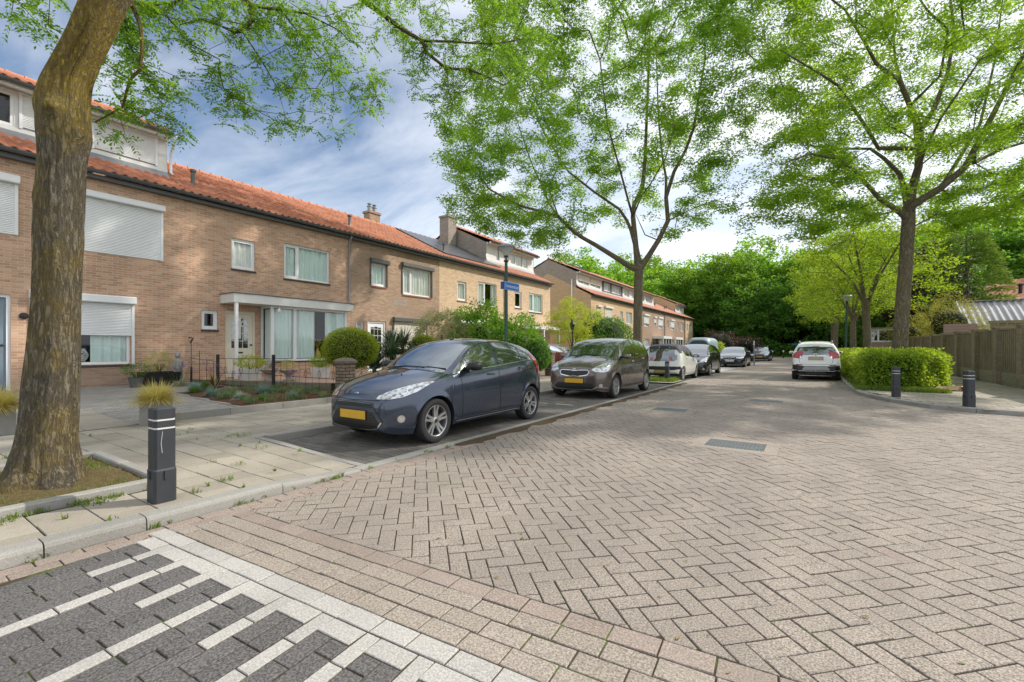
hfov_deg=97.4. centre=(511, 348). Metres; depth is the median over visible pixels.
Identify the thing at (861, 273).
street tree
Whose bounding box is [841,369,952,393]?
verge grass
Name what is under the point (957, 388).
cardboard box
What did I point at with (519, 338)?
laurel shrub
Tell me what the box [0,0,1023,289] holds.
sky
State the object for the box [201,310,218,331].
window
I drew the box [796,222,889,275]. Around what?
woodland tree
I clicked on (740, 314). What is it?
woodland tree
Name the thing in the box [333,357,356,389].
brick pillar
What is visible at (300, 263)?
window
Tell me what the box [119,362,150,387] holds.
plant pot
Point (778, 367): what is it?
road
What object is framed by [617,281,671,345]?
terraced house
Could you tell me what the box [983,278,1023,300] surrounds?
house
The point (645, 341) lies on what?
window
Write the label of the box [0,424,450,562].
weeds
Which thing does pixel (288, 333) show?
bay window
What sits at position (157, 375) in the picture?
plant pot
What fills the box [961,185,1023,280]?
woodland tree
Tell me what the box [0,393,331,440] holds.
garden edging
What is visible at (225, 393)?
planting
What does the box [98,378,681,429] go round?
ground
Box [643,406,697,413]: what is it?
manhole cover
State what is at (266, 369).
stone urn
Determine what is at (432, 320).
olive shrub
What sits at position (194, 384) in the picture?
blue fescue
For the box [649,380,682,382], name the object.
island tiles
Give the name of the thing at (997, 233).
woodland tree
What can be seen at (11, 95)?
window
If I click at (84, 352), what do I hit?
rope lantern
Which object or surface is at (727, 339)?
cherry plum
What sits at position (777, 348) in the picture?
undergrowth
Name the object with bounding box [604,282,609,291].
window
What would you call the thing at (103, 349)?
window
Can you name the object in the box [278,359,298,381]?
stone urn
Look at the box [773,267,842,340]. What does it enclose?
woodland tree
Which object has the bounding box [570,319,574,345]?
lantern post
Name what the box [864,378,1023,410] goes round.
pavement
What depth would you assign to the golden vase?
16.79 m
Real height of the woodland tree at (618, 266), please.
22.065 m
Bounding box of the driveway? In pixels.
[0,382,232,436]
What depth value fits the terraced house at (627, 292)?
51.59 m
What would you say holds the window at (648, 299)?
in the terraced house at (658, 336)
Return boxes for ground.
[79,384,253,431]
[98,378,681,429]
[368,369,549,378]
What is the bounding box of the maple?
[542,295,604,351]
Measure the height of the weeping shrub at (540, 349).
1.665 m
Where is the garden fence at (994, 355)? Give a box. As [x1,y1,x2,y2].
[908,324,1023,388]
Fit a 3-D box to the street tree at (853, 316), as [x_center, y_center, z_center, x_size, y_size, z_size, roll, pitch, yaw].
[22.586,-2.769,29.807,6.225,8.254,7.190,0,0,3]
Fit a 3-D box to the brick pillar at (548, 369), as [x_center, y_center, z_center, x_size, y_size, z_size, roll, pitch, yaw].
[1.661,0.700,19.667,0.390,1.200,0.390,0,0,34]
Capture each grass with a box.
[0,382,19,414]
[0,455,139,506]
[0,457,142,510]
[117,379,187,409]
[649,376,679,381]
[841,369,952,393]
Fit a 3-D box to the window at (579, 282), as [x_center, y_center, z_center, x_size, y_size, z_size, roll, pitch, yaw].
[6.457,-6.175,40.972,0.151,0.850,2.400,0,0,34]
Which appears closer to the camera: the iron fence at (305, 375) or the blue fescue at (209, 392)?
the blue fescue at (209, 392)
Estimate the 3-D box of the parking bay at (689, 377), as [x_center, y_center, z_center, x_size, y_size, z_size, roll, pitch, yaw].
[8.347,1.298,21.888,2.060,0.001,9.100,0,0,34]
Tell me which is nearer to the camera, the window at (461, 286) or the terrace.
the terrace
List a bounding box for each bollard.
[147,406,175,504]
[665,361,669,378]
[891,367,900,396]
[962,370,975,407]
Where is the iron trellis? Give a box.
[188,337,213,382]
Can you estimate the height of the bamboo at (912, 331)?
3.946 m
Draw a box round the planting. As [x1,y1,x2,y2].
[202,382,334,402]
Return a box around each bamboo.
[879,313,933,347]
[910,286,998,345]
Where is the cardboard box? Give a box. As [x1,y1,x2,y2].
[937,386,962,390]
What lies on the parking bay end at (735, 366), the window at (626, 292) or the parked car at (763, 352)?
the parked car at (763, 352)
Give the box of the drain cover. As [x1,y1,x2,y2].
[742,398,789,402]
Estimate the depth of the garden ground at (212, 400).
12.85 m
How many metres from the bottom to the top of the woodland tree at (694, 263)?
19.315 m
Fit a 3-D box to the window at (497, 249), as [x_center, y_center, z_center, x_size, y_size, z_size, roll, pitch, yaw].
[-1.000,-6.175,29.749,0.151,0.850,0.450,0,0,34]
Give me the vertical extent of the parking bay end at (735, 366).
0.001 m
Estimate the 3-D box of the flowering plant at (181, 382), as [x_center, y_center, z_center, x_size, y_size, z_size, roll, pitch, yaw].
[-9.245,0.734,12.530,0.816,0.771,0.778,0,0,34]
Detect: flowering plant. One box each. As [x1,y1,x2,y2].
[166,361,192,386]
[204,363,223,385]
[222,369,240,391]
[285,368,303,393]
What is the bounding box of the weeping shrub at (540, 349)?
[525,339,552,370]
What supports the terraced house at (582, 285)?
on the far garden ground
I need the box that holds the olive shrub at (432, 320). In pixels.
[411,307,472,340]
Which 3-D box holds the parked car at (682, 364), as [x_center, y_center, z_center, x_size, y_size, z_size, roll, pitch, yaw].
[6.877,0.565,19.385,1.988,1.470,3.468,0,0,34]
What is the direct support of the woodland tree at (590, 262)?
on the ground at (649, 382)
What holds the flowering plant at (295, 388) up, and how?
on the planting bed
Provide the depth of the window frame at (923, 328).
36.59 m
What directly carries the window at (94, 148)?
in the terraced house at (133, 307)
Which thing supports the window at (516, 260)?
in the terraced house at (532, 296)
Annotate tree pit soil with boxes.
[0,457,143,506]
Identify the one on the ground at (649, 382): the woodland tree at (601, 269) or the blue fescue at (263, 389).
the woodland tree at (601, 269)
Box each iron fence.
[216,354,274,385]
[275,360,334,392]
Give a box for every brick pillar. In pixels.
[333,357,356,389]
[545,351,555,375]
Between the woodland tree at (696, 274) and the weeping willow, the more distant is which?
the woodland tree at (696, 274)
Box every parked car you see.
[331,336,539,442]
[548,344,569,362]
[550,338,648,397]
[647,347,698,380]
[684,344,720,375]
[688,337,717,348]
[719,346,750,366]
[749,346,772,360]
[789,340,842,379]
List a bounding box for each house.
[0,68,190,391]
[154,161,354,381]
[277,197,443,371]
[370,209,508,339]
[436,225,574,344]
[534,257,618,347]
[573,268,633,339]
[600,275,652,345]
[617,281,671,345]
[653,295,694,344]
[653,302,686,344]
[653,303,682,344]
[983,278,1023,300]
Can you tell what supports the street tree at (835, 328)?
on the ground at (649, 382)
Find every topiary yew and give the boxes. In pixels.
[320,326,379,369]
[408,334,435,349]
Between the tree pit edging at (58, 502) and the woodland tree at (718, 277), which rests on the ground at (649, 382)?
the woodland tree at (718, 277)
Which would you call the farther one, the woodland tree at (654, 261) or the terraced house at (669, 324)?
the woodland tree at (654, 261)
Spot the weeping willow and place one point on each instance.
(990, 252)
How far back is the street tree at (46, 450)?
4.05 m
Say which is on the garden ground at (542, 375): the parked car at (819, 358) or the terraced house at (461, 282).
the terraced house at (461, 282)
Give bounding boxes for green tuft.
[185,384,200,393]
[198,379,210,387]
[254,394,267,400]
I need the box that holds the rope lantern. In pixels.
[81,348,88,361]
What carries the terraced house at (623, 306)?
on the far garden ground
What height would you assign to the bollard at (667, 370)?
0.774 m
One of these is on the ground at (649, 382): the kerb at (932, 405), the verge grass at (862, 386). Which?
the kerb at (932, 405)
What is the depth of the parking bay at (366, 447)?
6.72 m
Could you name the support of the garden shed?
on the ground at (649, 382)
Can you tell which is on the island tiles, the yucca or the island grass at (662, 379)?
the island grass at (662, 379)
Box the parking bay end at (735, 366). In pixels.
[721,359,767,367]
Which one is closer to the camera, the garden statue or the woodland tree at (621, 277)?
the garden statue
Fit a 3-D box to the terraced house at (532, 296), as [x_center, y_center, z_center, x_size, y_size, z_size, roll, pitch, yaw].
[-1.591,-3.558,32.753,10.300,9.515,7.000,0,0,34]
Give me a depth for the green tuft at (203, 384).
11.72 m
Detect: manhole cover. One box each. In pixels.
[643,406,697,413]
[689,436,780,455]
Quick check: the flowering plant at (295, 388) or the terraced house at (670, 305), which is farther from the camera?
the terraced house at (670, 305)
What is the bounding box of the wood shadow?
[697,330,861,347]
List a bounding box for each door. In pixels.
[0,297,4,389]
[227,313,251,376]
[368,323,383,370]
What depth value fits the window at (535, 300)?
31.32 m
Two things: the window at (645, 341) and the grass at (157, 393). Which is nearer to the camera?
the grass at (157, 393)
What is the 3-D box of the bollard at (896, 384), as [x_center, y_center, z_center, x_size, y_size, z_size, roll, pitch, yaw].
[9.543,0.847,11.182,0.176,0.774,0.166,0,0,25]
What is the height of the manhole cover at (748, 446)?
0.021 m
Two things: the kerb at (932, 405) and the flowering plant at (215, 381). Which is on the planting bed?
the flowering plant at (215, 381)
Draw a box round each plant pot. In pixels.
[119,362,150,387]
[137,350,180,386]
[233,354,266,380]
[307,355,330,377]
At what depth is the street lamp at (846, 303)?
26.95 m
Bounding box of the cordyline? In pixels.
[199,371,231,390]
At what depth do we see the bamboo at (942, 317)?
26.67 m
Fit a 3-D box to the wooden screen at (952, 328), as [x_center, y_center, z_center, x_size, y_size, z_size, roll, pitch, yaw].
[24.619,-0.070,24.721,1.350,2.540,0.030,0,0,34]
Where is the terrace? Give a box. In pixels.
[203,372,368,382]
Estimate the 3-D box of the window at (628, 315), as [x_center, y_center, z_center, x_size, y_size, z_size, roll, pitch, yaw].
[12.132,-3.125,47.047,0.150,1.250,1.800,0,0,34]
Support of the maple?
on the garden ground at (542, 375)
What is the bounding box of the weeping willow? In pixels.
[912,228,1018,333]
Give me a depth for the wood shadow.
72.71 m
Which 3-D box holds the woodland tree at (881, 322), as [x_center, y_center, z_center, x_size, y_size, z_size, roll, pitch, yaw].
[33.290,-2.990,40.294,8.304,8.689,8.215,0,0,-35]
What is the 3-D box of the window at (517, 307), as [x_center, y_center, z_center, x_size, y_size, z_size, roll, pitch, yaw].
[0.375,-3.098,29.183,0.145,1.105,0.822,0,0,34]
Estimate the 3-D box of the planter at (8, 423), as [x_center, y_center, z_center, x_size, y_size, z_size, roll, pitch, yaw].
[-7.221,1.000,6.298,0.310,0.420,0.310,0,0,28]
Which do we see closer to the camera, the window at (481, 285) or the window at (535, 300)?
the window at (481, 285)
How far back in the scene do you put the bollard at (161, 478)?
3.55 m
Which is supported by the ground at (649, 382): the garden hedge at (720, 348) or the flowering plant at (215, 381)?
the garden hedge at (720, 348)
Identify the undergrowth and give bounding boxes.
[721,325,862,355]
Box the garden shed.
[953,298,1023,329]
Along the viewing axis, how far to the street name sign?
13.85 m
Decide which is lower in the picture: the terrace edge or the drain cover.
the drain cover
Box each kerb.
[0,360,765,569]
[840,376,1023,416]
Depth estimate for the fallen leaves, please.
3.07 m
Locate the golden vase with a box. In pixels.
[314,339,321,356]
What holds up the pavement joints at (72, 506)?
on the pavement at (209, 445)
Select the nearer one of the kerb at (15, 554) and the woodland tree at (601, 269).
the kerb at (15, 554)
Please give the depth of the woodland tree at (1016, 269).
41.07 m
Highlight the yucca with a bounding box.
[356,325,416,372]
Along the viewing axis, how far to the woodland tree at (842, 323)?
59.56 m
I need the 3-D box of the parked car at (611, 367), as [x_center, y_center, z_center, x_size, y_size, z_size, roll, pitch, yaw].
[2.687,0.495,13.224,2.118,1.610,3.989,0,0,34]
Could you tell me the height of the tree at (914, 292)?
10.043 m
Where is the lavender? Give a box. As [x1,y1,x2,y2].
[313,389,330,397]
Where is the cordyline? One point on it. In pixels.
(212, 383)
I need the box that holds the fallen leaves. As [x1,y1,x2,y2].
[72,417,966,671]
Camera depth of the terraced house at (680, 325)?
65.42 m
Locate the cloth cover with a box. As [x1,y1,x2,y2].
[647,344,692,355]
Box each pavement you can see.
[0,378,551,546]
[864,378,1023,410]
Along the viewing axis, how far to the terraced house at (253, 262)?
15.44 m
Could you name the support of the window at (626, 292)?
in the terraced house at (627, 292)
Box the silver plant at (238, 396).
[231,390,248,400]
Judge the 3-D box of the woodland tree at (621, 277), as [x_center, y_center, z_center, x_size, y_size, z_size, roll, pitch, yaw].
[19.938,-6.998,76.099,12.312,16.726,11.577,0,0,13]
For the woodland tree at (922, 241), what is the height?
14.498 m
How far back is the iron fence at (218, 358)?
12.97 m
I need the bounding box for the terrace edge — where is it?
[192,379,331,390]
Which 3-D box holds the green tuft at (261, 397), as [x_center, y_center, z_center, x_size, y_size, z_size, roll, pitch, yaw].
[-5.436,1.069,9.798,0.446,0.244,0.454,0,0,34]
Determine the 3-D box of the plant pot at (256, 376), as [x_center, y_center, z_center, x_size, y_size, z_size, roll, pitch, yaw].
[-7.892,0.557,13.596,0.970,0.801,0.934,0,0,34]
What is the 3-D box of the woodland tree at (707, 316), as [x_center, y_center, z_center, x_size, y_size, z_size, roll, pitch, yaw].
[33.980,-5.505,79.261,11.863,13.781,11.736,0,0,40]
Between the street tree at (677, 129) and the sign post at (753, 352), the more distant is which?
the sign post at (753, 352)
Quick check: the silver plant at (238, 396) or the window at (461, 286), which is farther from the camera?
the window at (461, 286)
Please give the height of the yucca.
2.100 m
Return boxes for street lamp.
[497,243,514,341]
[843,295,852,346]
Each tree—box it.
[0,0,568,494]
[429,0,777,342]
[555,245,615,278]
[570,312,632,345]
[576,260,615,279]
[605,260,666,297]
[607,255,648,277]
[618,251,676,285]
[643,259,699,308]
[659,267,712,336]
[676,252,721,316]
[682,277,736,337]
[691,248,764,333]
[708,281,777,341]
[713,0,1023,350]
[718,234,806,328]
[742,273,811,341]
[763,247,826,329]
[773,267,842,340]
[781,254,892,347]
[785,193,971,347]
[795,267,861,340]
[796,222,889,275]
[797,246,918,347]
[814,246,876,336]
[818,232,916,330]
[833,282,933,343]
[871,234,1018,327]
[872,226,965,279]
[872,238,983,332]
[897,203,1023,290]
[954,217,1023,299]
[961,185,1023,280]
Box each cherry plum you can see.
[703,329,740,346]
[734,334,763,351]
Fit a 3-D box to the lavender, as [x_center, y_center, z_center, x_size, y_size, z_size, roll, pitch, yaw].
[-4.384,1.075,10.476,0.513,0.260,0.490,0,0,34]
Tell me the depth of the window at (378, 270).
19.93 m
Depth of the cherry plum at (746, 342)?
46.71 m
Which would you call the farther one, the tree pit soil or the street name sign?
the street name sign
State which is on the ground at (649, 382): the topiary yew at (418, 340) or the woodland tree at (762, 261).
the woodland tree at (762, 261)
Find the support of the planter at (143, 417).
on the pavement at (209, 445)
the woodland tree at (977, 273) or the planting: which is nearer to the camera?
the planting
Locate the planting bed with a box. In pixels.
[179,385,332,405]
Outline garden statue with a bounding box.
[172,352,188,384]
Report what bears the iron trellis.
on the garden ground at (212, 400)
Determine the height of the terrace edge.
0.247 m
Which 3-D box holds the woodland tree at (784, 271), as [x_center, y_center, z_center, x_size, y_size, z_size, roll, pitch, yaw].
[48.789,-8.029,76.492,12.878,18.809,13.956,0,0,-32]
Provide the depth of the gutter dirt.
7.95 m
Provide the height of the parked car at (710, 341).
2.060 m
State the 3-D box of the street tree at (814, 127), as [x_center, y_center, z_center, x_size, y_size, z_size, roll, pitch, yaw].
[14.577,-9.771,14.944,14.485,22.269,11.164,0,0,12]
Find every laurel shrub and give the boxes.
[443,296,513,341]
[490,311,549,348]
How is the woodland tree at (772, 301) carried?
on the ground at (649, 382)
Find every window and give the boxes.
[0,90,13,125]
[81,335,131,367]
[94,148,154,164]
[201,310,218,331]
[231,238,255,272]
[261,306,346,360]
[283,243,330,285]
[356,322,362,330]
[371,263,386,288]
[403,267,431,298]
[457,281,466,302]
[478,281,495,307]
[496,248,499,261]
[510,253,527,268]
[515,292,520,308]
[529,293,541,313]
[578,280,588,285]
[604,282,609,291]
[612,285,620,294]
[624,289,628,296]
[626,312,631,324]
[643,339,648,345]
[646,296,651,303]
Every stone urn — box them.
[259,360,278,380]
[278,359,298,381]
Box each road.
[0,376,1023,681]
[711,357,833,378]
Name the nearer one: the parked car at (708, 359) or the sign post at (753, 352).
the parked car at (708, 359)
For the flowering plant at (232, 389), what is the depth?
11.00 m
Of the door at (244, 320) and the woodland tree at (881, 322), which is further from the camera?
the woodland tree at (881, 322)
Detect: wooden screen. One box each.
[943,323,976,333]
[989,320,1023,329]
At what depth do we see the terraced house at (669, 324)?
60.34 m
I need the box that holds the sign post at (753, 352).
[753,341,754,364]
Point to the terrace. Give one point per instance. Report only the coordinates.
(301, 379)
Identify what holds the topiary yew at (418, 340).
on the garden ground at (212, 400)
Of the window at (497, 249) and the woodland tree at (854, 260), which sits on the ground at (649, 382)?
the woodland tree at (854, 260)
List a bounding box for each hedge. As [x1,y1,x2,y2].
[718,341,724,351]
[837,346,955,388]
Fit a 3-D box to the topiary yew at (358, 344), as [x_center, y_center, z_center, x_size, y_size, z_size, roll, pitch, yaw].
[-4.291,0.303,11.979,1.484,1.795,1.512,0,0,34]
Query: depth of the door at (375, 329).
19.78 m
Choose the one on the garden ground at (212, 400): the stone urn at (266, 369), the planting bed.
the planting bed
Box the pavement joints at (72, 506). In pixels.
[0,454,355,539]
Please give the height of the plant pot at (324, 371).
0.762 m
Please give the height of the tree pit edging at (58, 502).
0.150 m
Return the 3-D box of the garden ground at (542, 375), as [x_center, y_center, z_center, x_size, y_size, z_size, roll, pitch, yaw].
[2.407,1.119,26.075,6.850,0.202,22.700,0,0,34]
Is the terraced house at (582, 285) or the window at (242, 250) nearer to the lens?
the window at (242, 250)
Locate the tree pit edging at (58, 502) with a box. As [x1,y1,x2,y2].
[0,450,147,519]
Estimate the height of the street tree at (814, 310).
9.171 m
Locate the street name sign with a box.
[501,281,518,291]
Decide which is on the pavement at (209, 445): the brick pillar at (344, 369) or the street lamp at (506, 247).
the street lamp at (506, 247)
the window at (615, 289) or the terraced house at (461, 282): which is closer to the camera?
the terraced house at (461, 282)
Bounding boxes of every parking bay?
[282,383,671,463]
[651,371,721,381]
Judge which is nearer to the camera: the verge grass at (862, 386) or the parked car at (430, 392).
the parked car at (430, 392)
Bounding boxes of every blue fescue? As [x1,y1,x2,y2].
[183,381,205,392]
[201,385,219,397]
[253,382,277,394]
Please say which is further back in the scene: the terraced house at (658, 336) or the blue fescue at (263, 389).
the terraced house at (658, 336)
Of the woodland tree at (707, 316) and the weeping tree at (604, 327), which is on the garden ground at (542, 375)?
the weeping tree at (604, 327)
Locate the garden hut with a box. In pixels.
[871,327,923,347]
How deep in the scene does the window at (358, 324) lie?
19.07 m
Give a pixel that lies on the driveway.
(100, 408)
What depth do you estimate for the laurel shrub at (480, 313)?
19.42 m
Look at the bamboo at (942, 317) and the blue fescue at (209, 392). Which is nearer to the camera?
the blue fescue at (209, 392)
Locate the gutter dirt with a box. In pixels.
[455,382,687,445]
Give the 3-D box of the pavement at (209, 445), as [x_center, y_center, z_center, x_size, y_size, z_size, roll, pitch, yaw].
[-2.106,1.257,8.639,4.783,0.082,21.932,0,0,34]
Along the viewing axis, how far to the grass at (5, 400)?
6.29 m
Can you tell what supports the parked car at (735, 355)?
on the parking bay end at (735, 366)
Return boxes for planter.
[0,404,15,435]
[139,397,171,425]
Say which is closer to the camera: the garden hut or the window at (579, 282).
the garden hut
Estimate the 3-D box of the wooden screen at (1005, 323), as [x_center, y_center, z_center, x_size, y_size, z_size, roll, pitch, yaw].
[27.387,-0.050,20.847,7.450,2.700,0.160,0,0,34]
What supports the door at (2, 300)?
in the terraced house at (133, 307)
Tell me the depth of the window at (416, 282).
21.78 m
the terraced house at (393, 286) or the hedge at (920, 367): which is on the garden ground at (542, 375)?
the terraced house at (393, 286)
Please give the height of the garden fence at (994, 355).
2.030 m
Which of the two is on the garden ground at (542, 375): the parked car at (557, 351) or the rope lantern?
the parked car at (557, 351)
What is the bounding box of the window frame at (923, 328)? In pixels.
[871,328,923,341]
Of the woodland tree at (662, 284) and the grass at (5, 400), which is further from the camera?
the woodland tree at (662, 284)
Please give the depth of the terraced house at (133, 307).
12.33 m
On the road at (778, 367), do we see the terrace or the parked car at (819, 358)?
the parked car at (819, 358)
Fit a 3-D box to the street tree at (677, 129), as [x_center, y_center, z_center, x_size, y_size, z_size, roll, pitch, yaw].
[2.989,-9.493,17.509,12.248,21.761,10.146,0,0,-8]
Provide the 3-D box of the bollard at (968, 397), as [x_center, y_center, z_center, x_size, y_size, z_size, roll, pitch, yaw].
[9.442,0.847,9.293,0.176,0.774,0.166,0,0,14]
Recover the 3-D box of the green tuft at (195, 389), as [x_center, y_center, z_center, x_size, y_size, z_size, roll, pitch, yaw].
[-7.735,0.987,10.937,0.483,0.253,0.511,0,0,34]

